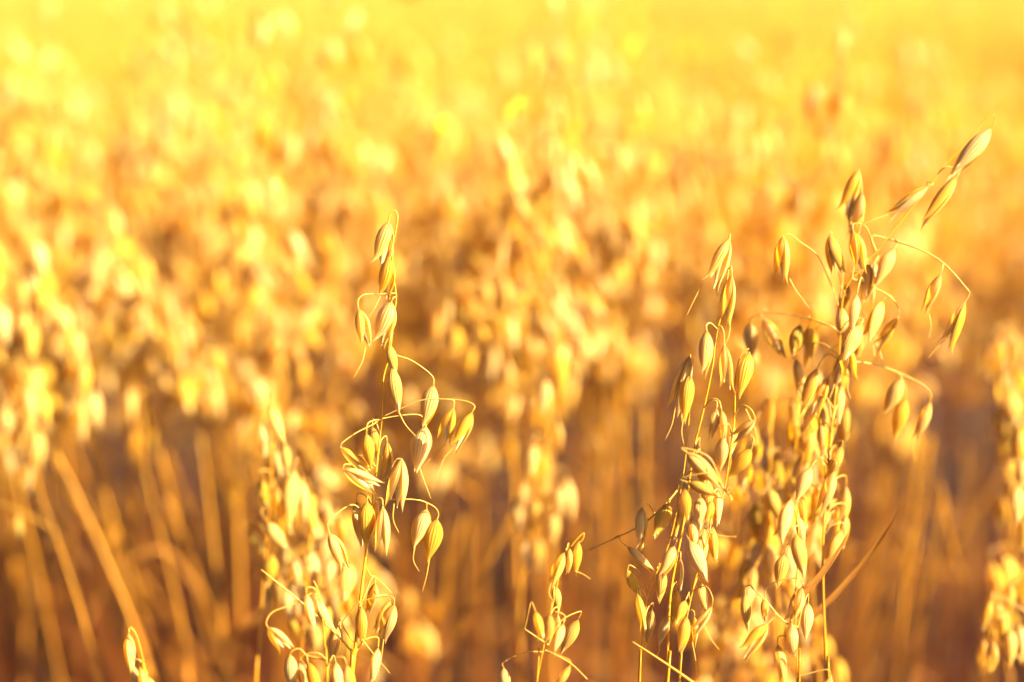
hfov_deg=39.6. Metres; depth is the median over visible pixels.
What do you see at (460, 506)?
oat plant
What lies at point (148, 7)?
oat plant
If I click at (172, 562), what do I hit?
bare straw
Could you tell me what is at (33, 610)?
bare straw
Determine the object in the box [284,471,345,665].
bare straw
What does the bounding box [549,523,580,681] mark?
bare straw
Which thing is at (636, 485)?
oat plant
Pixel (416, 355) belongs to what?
oat plant
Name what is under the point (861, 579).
bare straw
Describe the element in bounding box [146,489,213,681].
bare straw
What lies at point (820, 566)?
bare straw
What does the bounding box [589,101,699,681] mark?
oat plant
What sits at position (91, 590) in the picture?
bare straw
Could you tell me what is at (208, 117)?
oat plant
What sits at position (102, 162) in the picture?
oat plant
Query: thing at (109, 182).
oat plant
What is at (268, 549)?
bare straw
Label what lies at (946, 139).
oat plant
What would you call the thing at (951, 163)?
oat plant
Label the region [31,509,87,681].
bare straw
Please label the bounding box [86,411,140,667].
bare straw
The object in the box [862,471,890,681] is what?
bare straw
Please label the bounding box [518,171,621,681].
oat plant
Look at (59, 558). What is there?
oat plant
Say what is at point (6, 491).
oat plant
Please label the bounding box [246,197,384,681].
oat plant
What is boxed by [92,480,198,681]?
bare straw
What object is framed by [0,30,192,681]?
oat plant
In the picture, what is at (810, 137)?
oat plant
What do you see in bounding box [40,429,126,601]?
bare straw
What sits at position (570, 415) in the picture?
oat plant
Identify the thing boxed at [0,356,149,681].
oat plant
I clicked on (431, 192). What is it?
oat plant
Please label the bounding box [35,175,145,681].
oat plant
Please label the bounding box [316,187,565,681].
oat plant
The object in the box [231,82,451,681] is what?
oat plant
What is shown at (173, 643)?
dry straw
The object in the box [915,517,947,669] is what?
bare straw
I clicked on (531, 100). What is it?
oat plant
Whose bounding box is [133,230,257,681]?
oat plant
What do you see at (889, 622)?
bare straw
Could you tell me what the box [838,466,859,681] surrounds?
bare straw
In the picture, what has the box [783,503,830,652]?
bare straw
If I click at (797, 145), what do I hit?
oat plant
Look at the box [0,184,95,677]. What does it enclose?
oat plant
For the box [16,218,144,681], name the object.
oat plant
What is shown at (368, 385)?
oat plant
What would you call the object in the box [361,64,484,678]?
oat plant
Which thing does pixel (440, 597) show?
oat plant
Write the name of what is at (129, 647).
oat plant
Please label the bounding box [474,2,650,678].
oat plant
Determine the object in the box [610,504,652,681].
bare straw
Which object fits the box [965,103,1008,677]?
oat plant
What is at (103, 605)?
bare straw
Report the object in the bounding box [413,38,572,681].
oat plant
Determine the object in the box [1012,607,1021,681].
bare straw
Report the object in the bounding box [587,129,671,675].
oat plant
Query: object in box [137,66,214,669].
oat plant
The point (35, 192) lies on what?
oat plant
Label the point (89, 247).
oat plant
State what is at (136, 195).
oat plant
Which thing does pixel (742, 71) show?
oat plant
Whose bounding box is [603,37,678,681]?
oat plant
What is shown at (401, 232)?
oat plant
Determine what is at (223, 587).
bare straw
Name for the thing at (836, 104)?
oat plant
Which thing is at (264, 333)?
oat plant
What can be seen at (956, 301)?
oat plant
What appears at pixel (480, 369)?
oat plant
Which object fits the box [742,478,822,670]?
bare straw
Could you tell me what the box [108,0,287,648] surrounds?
oat plant
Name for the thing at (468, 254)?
oat plant
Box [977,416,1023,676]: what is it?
oat plant
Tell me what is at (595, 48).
oat plant
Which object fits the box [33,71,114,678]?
oat plant
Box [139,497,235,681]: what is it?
bare straw
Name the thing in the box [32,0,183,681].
oat plant
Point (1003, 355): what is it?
oat plant
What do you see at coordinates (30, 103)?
oat plant
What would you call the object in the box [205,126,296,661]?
oat plant
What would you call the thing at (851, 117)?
oat plant
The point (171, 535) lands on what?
bare straw
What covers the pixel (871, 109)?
oat plant
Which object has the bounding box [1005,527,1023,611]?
bare straw
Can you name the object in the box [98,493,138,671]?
bare straw
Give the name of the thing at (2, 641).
oat plant
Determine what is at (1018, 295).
oat plant
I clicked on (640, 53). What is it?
oat plant
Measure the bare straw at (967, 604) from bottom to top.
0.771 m
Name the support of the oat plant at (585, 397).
on the ground
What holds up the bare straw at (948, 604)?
on the ground
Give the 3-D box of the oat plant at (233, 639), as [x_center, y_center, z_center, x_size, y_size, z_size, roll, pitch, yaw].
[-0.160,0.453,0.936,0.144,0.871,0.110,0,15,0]
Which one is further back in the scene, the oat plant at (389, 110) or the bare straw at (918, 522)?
the oat plant at (389, 110)
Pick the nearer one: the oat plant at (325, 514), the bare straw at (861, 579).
the oat plant at (325, 514)
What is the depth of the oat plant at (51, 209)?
1.00 m
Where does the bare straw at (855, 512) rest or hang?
on the ground
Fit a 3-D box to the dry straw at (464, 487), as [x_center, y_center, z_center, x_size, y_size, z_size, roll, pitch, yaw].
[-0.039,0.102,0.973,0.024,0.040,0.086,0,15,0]
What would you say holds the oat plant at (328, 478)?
on the ground
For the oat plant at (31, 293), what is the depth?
0.82 m
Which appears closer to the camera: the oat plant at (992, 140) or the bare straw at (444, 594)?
the bare straw at (444, 594)
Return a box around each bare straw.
[0,414,61,681]
[0,488,85,681]
[0,521,56,681]
[2,444,41,681]
[17,498,121,681]
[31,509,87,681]
[32,474,127,681]
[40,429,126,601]
[59,404,124,641]
[63,496,233,681]
[66,421,297,678]
[68,480,210,681]
[83,515,117,681]
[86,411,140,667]
[88,445,160,681]
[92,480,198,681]
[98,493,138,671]
[107,486,206,681]
[110,458,181,681]
[124,524,176,681]
[133,519,209,677]
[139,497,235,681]
[140,474,208,612]
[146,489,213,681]
[157,447,216,681]
[194,497,247,681]
[201,418,288,656]
[226,475,326,681]
[228,455,298,660]
[251,464,285,679]
[252,445,297,681]
[267,475,369,681]
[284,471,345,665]
[313,417,482,681]
[411,477,487,679]
[422,517,464,681]
[441,421,556,681]
[454,509,636,681]
[465,499,470,681]
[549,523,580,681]
[565,431,595,681]
[569,431,596,681]
[587,394,610,681]
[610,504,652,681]
[630,511,650,681]
[641,411,646,681]
[674,411,845,678]
[719,617,787,681]
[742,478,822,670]
[758,436,930,681]
[770,424,899,669]
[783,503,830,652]
[786,500,988,675]
[813,430,838,681]
[815,401,831,681]
[820,542,850,681]
[833,490,885,681]
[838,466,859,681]
[844,465,889,667]
[846,424,914,679]
[850,471,1003,681]
[859,530,904,681]
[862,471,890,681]
[874,526,913,681]
[892,437,932,681]
[894,435,921,681]
[908,450,934,681]
[910,492,944,681]
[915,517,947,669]
[933,512,951,681]
[936,457,1005,681]
[965,445,968,681]
[974,522,988,681]
[974,545,1010,681]
[981,526,1017,681]
[983,520,1014,681]
[986,508,1011,681]
[988,522,1017,681]
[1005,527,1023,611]
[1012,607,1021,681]
[1017,612,1023,681]
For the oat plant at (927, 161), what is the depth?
1.07 m
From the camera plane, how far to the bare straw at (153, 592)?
0.97 m
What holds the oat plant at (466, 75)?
on the ground
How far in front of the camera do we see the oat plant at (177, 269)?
1.02 m
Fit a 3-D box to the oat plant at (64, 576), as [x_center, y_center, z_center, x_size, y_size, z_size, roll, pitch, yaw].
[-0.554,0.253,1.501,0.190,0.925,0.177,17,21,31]
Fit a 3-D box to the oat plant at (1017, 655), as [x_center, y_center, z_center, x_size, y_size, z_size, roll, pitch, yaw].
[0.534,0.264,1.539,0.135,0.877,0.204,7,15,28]
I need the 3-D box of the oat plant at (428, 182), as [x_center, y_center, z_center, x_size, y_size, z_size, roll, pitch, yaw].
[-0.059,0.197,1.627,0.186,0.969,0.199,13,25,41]
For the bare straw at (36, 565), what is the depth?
0.90 m
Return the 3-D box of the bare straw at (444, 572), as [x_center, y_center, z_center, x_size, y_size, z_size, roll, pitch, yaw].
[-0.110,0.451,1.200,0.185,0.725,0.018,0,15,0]
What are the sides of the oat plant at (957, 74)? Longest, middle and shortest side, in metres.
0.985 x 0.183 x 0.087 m
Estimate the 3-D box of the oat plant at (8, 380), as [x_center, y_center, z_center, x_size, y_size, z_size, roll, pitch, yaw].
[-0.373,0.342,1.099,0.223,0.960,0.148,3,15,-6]
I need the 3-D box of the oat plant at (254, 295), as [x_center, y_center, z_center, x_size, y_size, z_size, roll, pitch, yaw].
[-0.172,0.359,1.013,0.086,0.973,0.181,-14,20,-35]
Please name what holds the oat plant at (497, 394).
on the ground
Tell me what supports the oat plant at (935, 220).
on the ground
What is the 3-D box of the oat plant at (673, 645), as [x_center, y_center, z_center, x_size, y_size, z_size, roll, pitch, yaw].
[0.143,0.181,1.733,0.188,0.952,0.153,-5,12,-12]
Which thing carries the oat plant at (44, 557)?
on the ground
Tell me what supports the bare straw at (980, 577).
on the ground
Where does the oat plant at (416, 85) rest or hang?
on the ground
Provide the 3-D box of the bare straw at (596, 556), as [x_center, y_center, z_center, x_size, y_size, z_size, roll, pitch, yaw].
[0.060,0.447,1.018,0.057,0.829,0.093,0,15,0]
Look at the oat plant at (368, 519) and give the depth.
0.62 m
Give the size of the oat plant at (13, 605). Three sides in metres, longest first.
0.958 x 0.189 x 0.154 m
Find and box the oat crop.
[0,0,1023,681]
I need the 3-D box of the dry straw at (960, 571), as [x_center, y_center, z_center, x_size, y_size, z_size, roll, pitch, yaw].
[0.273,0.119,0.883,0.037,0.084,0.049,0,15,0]
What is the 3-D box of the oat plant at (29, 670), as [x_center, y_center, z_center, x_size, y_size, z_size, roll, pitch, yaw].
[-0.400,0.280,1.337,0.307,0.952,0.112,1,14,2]
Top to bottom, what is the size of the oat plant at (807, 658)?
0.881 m
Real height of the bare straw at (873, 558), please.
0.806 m
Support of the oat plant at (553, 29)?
on the ground
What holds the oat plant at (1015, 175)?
on the ground
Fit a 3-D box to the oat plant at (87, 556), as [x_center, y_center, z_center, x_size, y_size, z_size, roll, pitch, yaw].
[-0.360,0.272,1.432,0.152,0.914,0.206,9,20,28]
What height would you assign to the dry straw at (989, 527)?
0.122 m
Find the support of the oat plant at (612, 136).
on the ground
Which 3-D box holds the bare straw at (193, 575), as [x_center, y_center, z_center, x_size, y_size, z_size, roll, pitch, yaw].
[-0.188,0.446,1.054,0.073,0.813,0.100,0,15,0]
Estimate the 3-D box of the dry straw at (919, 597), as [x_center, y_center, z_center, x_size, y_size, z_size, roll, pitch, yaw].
[0.302,0.133,0.965,0.078,0.136,0.013,0,15,0]
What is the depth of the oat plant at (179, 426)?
1.32 m
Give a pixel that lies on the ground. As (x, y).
(496, 662)
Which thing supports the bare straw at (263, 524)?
on the ground
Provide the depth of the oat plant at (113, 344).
1.01 m
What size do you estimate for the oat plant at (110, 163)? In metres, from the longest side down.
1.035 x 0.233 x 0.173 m
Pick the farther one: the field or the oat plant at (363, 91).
the field
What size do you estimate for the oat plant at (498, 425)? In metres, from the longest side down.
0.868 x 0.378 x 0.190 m
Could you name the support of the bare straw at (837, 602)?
on the ground
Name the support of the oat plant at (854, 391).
on the ground
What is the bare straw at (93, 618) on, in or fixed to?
on the ground
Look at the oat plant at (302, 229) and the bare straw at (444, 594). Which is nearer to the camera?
the bare straw at (444, 594)
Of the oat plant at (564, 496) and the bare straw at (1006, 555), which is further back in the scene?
the bare straw at (1006, 555)
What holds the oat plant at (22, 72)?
on the ground
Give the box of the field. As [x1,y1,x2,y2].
[2,0,1022,61]
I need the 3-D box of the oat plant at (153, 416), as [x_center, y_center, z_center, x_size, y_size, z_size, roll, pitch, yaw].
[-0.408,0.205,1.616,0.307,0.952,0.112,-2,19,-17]
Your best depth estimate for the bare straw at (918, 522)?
0.90 m
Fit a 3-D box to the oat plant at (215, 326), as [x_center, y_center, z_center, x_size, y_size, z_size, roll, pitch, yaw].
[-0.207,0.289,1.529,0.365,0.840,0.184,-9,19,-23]
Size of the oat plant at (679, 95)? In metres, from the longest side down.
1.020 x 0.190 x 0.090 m
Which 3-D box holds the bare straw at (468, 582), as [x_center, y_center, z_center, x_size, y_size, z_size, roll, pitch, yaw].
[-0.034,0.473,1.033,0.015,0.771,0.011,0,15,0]
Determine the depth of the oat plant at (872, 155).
1.33 m
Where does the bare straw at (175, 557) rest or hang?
on the ground
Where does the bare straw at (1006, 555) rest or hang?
on the ground
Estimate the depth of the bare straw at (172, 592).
1.14 m
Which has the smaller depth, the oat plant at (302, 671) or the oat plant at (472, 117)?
the oat plant at (302, 671)
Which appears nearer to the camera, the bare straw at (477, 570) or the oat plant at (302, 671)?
the oat plant at (302, 671)
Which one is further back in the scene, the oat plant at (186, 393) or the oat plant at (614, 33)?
the oat plant at (614, 33)
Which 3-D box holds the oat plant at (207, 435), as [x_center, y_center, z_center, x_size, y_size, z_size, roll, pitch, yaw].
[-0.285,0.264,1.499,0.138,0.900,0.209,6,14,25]
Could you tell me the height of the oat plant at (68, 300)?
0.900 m
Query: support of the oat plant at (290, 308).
on the ground
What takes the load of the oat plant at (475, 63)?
on the ground
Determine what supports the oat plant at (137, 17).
on the ground
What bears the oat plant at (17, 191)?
on the ground
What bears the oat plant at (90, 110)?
on the ground
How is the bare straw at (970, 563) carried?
on the ground
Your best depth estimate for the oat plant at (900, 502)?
1.68 m
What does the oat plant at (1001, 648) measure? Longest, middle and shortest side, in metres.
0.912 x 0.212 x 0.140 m
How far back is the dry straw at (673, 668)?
0.61 m
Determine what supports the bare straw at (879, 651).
on the ground
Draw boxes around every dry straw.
[42,452,186,631]
[115,532,180,674]
[172,575,184,681]
[229,526,284,674]
[352,490,498,529]
[453,478,474,494]
[565,519,624,608]
[632,642,693,681]
[726,512,987,580]
[848,439,940,490]
[886,548,1020,681]
[895,467,1005,631]
[911,405,945,543]
[938,483,964,578]
[973,490,1023,542]
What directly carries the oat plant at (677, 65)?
on the ground
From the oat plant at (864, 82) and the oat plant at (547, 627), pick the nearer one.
the oat plant at (547, 627)
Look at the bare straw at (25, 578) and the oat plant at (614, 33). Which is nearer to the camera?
the bare straw at (25, 578)
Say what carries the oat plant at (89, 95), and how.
on the ground
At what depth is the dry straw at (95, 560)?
1.10 m
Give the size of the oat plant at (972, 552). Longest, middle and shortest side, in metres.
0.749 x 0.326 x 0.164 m
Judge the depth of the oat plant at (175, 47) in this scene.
1.54 m
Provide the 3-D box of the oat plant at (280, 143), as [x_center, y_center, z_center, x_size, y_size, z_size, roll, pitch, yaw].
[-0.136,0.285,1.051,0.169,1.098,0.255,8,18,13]
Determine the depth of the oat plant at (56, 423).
1.15 m
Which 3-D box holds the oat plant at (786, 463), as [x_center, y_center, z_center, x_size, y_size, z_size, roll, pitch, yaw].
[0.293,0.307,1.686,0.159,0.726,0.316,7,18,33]
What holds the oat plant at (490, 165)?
on the ground
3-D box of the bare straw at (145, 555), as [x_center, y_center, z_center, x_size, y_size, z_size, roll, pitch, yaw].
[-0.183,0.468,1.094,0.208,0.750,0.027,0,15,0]
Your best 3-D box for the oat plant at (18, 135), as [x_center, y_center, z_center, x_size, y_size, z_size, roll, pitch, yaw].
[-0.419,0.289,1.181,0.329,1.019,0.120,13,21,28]
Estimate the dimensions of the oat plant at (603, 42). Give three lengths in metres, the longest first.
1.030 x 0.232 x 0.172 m
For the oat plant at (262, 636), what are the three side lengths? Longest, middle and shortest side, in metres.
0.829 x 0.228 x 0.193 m
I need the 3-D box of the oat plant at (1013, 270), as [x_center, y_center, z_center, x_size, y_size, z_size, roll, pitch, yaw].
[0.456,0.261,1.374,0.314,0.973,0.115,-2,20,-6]
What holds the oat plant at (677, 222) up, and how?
on the ground
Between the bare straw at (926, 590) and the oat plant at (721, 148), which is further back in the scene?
the oat plant at (721, 148)
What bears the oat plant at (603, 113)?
on the ground
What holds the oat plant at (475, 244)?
on the ground
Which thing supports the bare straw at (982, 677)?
on the ground
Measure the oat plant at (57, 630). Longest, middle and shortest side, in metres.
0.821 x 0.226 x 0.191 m
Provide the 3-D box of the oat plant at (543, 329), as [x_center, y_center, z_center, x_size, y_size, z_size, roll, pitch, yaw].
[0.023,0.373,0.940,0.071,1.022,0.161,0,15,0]
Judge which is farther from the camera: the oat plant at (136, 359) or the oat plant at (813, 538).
the oat plant at (136, 359)
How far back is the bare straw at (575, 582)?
1.06 m
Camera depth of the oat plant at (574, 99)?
1.05 m
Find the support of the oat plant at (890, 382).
on the ground
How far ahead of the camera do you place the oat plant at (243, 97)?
1.32 m
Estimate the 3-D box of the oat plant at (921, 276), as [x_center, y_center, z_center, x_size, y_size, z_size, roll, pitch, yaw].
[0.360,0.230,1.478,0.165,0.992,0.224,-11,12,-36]
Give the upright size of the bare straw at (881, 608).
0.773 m
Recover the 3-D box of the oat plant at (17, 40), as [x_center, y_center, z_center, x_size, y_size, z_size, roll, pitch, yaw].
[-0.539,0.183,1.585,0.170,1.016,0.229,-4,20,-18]
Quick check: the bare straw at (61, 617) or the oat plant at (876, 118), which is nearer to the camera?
the bare straw at (61, 617)
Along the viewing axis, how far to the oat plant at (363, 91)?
1.23 m
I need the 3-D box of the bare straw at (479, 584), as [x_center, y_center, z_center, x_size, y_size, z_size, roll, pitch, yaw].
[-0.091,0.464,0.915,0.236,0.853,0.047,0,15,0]
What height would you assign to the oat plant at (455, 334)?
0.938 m
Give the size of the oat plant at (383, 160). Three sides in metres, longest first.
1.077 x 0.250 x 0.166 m
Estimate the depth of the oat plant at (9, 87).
1.03 m
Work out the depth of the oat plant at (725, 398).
1.02 m
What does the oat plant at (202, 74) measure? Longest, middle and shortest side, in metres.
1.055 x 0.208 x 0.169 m
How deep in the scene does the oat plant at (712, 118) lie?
1.49 m
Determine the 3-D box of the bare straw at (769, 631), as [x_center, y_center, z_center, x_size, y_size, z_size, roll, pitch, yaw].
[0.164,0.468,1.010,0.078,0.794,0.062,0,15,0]
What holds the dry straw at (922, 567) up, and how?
on the oat crop
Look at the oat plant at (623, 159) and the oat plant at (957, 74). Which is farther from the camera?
the oat plant at (957, 74)
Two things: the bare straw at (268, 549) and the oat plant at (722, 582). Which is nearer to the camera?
the bare straw at (268, 549)
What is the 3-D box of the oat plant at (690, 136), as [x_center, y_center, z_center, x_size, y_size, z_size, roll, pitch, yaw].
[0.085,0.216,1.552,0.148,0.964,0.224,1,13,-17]
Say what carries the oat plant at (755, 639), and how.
on the ground
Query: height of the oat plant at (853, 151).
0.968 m
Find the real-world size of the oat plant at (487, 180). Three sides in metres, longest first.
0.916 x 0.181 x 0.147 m
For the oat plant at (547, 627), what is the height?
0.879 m
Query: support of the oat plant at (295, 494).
on the ground
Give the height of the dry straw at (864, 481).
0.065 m
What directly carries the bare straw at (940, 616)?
on the ground
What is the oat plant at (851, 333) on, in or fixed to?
on the ground
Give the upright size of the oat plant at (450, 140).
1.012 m
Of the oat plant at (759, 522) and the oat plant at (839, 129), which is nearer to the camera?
the oat plant at (759, 522)
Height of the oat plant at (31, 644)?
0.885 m
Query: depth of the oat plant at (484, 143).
1.26 m
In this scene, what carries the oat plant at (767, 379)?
on the ground
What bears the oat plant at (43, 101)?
on the ground
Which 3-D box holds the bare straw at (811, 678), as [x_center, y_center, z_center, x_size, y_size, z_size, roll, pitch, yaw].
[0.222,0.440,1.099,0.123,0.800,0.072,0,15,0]
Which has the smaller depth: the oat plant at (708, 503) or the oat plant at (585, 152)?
the oat plant at (708, 503)
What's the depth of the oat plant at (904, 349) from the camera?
1.01 m
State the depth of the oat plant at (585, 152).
1.25 m
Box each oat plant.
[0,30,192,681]
[0,34,118,677]
[0,64,108,674]
[0,66,237,681]
[0,67,158,670]
[0,68,104,681]
[0,69,53,630]
[0,127,170,681]
[0,148,80,681]
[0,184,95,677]
[0,203,254,681]
[0,228,65,681]
[0,234,154,680]
[0,289,12,680]
[0,291,74,500]
[0,296,151,487]
[0,338,147,673]
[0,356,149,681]
[0,363,122,681]
[0,377,101,681]
[0,434,80,656]
[0,471,57,677]
[0,499,21,676]
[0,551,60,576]
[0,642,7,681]
[1,139,78,681]
[1,362,114,681]
[2,307,158,659]
[3,33,99,635]
[6,133,220,681]
[7,437,161,681]
[9,42,168,681]
[11,390,122,666]
[16,103,85,681]
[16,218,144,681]
[16,531,60,681]
[19,56,110,681]
[19,180,203,681]
[21,96,169,681]
[31,95,96,681]
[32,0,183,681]
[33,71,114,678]
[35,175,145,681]
[43,111,151,678]
[44,40,230,681]
[59,101,192,679]
[61,60,241,681]
[63,76,219,681]
[80,242,263,681]
[97,0,322,680]
[97,47,167,681]
[103,114,184,681]
[104,4,221,679]
[106,366,464,662]
[107,0,262,681]
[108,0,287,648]
[109,40,297,681]
[123,626,154,681]
[125,108,269,681]
[126,381,276,681]
[128,0,306,652]
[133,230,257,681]
[133,282,471,681]
[136,0,396,681]
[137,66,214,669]
[138,24,253,681]
[146,90,356,681]
[147,115,344,681]
[153,75,376,681]
[154,0,255,680]
[163,174,322,681]
[167,163,220,591]
[167,180,253,679]
[168,0,289,650]
[171,0,275,642]
[179,233,387,681]
[182,149,365,678]
[185,139,273,681]
[187,263,310,676]
[193,136,274,681]
[194,271,248,662]
[202,20,435,654]
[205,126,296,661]
[207,95,273,681]
[220,0,338,681]
[230,74,405,664]
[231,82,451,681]
[233,116,395,679]
[244,390,355,681]
[245,286,507,662]
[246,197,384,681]
[246,288,476,661]
[249,130,558,681]
[255,118,380,681]
[261,58,360,681]
[261,210,474,681]
[262,478,353,681]
[266,581,355,681]
[280,0,461,653]
[281,529,491,681]
[282,111,360,681]
[282,277,621,681]
[284,360,380,681]
[287,0,505,681]
[294,76,441,681]
[294,228,376,669]
[304,225,471,681]
[305,6,454,681]
[309,139,363,681]
[315,77,422,681]
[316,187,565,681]
[325,94,490,672]
[327,99,463,681]
[328,367,436,681]
[337,37,437,675]
[337,275,569,674]
[349,111,400,666]
[354,80,481,681]
[360,130,536,681]
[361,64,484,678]
[363,62,452,678]
[368,65,509,681]
[371,323,574,681]
[375,135,500,681]
[378,0,583,681]
[383,0,460,671]
[390,72,588,681]
[390,214,697,681]
[391,12,698,669]
[391,115,488,681]
[400,141,753,678]
[401,101,506,681]
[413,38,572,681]
[413,96,543,675]
[427,24,659,675]
[430,218,546,681]
[432,272,522,681]
[435,33,524,669]
[435,74,564,681]
[440,293,737,681]
[441,323,685,681]
[443,10,672,650]
[453,119,540,681]
[455,84,525,681]
[459,49,601,668]
[465,63,570,681]
[466,124,561,681]
[471,0,602,681]
[472,96,575,681]
[473,36,674,681]
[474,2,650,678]
[483,167,621,652]
[488,164,658,677]
[493,121,606,681]
[497,46,672,681]
[499,533,589,681]
[500,100,711,680]
[503,32,666,681]
[506,21,590,680]
[513,336,574,681]
[514,59,711,681]
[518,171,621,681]
[520,93,617,649]
[522,56,748,681]
[525,25,892,681]
[550,36,673,672]
[554,8,668,681]
[561,111,696,681]
[562,126,696,678]
[564,150,680,681]
[567,0,638,681]
[568,197,653,681]
[570,36,677,678]
[576,130,736,662]
[580,47,682,679]
[580,80,641,681]
[581,115,759,681]
[585,20,695,615]
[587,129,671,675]
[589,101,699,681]
[589,234,757,681]
[591,93,661,681]
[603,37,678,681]
[606,95,732,680]
[642,28,689,681]
[647,79,707,681]
[652,130,738,670]
[652,192,736,681]
[665,109,720,681]
[666,56,813,594]
[670,146,942,681]
[673,44,906,660]
[673,69,811,671]
[674,337,769,681]
[677,131,749,660]
[681,111,827,681]
[689,0,875,681]
[692,104,912,681]
[697,38,770,681]
[698,227,821,671]
[710,121,775,670]
[717,73,803,657]
[721,133,794,670]
[724,388,812,681]
[734,341,826,609]
[735,104,893,681]
[736,388,846,681]
[739,498,850,681]
[741,27,848,673]
[741,125,813,647]
[743,114,995,681]
[751,304,905,681]
[756,148,873,679]
[759,74,929,681]
[763,21,930,681]
[768,57,826,680]
[783,386,838,681]
[788,241,978,681]
[788,318,906,618]
[792,0,934,680]
[795,68,942,673]
[807,82,919,680]
[811,61,910,655]
[811,174,1023,681]
[812,0,964,680]
[815,88,869,681]
[821,87,989,675]
[824,115,932,678]
[830,102,938,681]
[830,315,910,679]
[844,113,991,681]
[846,138,1011,679]
[848,193,1023,681]
[859,179,1023,676]
[863,90,959,681]
[867,70,1021,681]
[867,92,990,681]
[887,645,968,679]
[905,80,1023,681]
[911,174,996,677]
[919,82,1023,677]
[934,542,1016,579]
[938,68,1008,681]
[940,105,1016,681]
[949,330,1023,681]
[957,271,1023,671]
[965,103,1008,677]
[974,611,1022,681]
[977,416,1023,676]
[981,318,1023,681]
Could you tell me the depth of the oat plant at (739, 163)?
1.13 m
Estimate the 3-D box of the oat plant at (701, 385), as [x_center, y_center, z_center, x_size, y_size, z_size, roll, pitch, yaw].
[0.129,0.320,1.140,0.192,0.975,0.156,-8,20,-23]
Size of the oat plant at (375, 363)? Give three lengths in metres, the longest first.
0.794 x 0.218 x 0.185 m
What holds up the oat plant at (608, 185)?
on the ground
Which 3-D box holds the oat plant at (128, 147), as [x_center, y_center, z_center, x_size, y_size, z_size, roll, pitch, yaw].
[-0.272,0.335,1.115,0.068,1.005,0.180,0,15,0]
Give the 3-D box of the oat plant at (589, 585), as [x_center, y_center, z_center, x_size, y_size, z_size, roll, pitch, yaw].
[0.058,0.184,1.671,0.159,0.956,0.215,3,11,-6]
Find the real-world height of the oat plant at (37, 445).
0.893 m
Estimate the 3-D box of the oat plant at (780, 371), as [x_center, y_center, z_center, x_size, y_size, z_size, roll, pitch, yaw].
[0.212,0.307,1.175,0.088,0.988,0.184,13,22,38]
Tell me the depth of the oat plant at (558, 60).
1.00 m
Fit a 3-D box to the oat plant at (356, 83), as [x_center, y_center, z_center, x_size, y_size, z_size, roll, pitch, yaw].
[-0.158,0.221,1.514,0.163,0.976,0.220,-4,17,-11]
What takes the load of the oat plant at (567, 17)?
on the ground
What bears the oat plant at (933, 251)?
on the ground
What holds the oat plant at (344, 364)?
on the ground
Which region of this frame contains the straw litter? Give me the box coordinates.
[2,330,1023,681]
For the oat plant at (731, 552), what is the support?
on the ground
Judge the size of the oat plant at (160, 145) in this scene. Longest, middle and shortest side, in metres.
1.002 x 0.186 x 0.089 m
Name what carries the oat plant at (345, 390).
on the ground
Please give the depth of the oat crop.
2.57 m
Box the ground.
[0,62,1023,681]
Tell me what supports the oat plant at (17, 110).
on the ground
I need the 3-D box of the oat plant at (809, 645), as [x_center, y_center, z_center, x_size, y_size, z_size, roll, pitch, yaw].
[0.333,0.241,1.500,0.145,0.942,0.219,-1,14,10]
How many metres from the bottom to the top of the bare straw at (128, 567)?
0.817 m
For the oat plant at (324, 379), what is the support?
on the ground
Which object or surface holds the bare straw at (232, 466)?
on the ground
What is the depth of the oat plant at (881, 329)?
1.53 m
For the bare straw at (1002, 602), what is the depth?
0.85 m
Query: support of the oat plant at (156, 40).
on the ground
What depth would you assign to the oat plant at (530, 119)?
1.55 m
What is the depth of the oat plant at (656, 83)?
1.53 m
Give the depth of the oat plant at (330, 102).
0.99 m
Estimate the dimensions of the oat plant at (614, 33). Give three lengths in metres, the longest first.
1.041 x 0.336 x 0.123 m
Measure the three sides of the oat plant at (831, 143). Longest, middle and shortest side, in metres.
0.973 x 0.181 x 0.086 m
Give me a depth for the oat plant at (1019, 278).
1.27 m
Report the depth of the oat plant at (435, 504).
1.66 m
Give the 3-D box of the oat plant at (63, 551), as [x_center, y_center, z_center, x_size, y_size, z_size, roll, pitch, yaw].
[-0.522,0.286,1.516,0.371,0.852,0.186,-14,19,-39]
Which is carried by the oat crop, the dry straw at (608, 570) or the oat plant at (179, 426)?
the dry straw at (608, 570)
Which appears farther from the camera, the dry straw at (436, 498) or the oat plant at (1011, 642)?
the dry straw at (436, 498)
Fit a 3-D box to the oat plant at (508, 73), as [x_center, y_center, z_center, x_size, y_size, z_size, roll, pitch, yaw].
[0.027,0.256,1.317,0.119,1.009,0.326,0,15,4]
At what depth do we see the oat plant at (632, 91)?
1.43 m
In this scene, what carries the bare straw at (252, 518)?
on the ground
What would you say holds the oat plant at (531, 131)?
on the ground
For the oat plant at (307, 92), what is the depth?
1.48 m
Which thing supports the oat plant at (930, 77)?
on the ground
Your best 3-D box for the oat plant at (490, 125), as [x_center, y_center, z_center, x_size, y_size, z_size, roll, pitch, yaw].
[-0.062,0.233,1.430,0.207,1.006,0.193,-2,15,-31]
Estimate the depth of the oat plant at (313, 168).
1.02 m
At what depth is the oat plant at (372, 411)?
1.14 m
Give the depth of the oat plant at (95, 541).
1.66 m
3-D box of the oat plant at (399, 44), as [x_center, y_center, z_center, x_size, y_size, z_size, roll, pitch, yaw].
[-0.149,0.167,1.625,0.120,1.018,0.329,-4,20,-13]
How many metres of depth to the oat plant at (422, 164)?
1.07 m

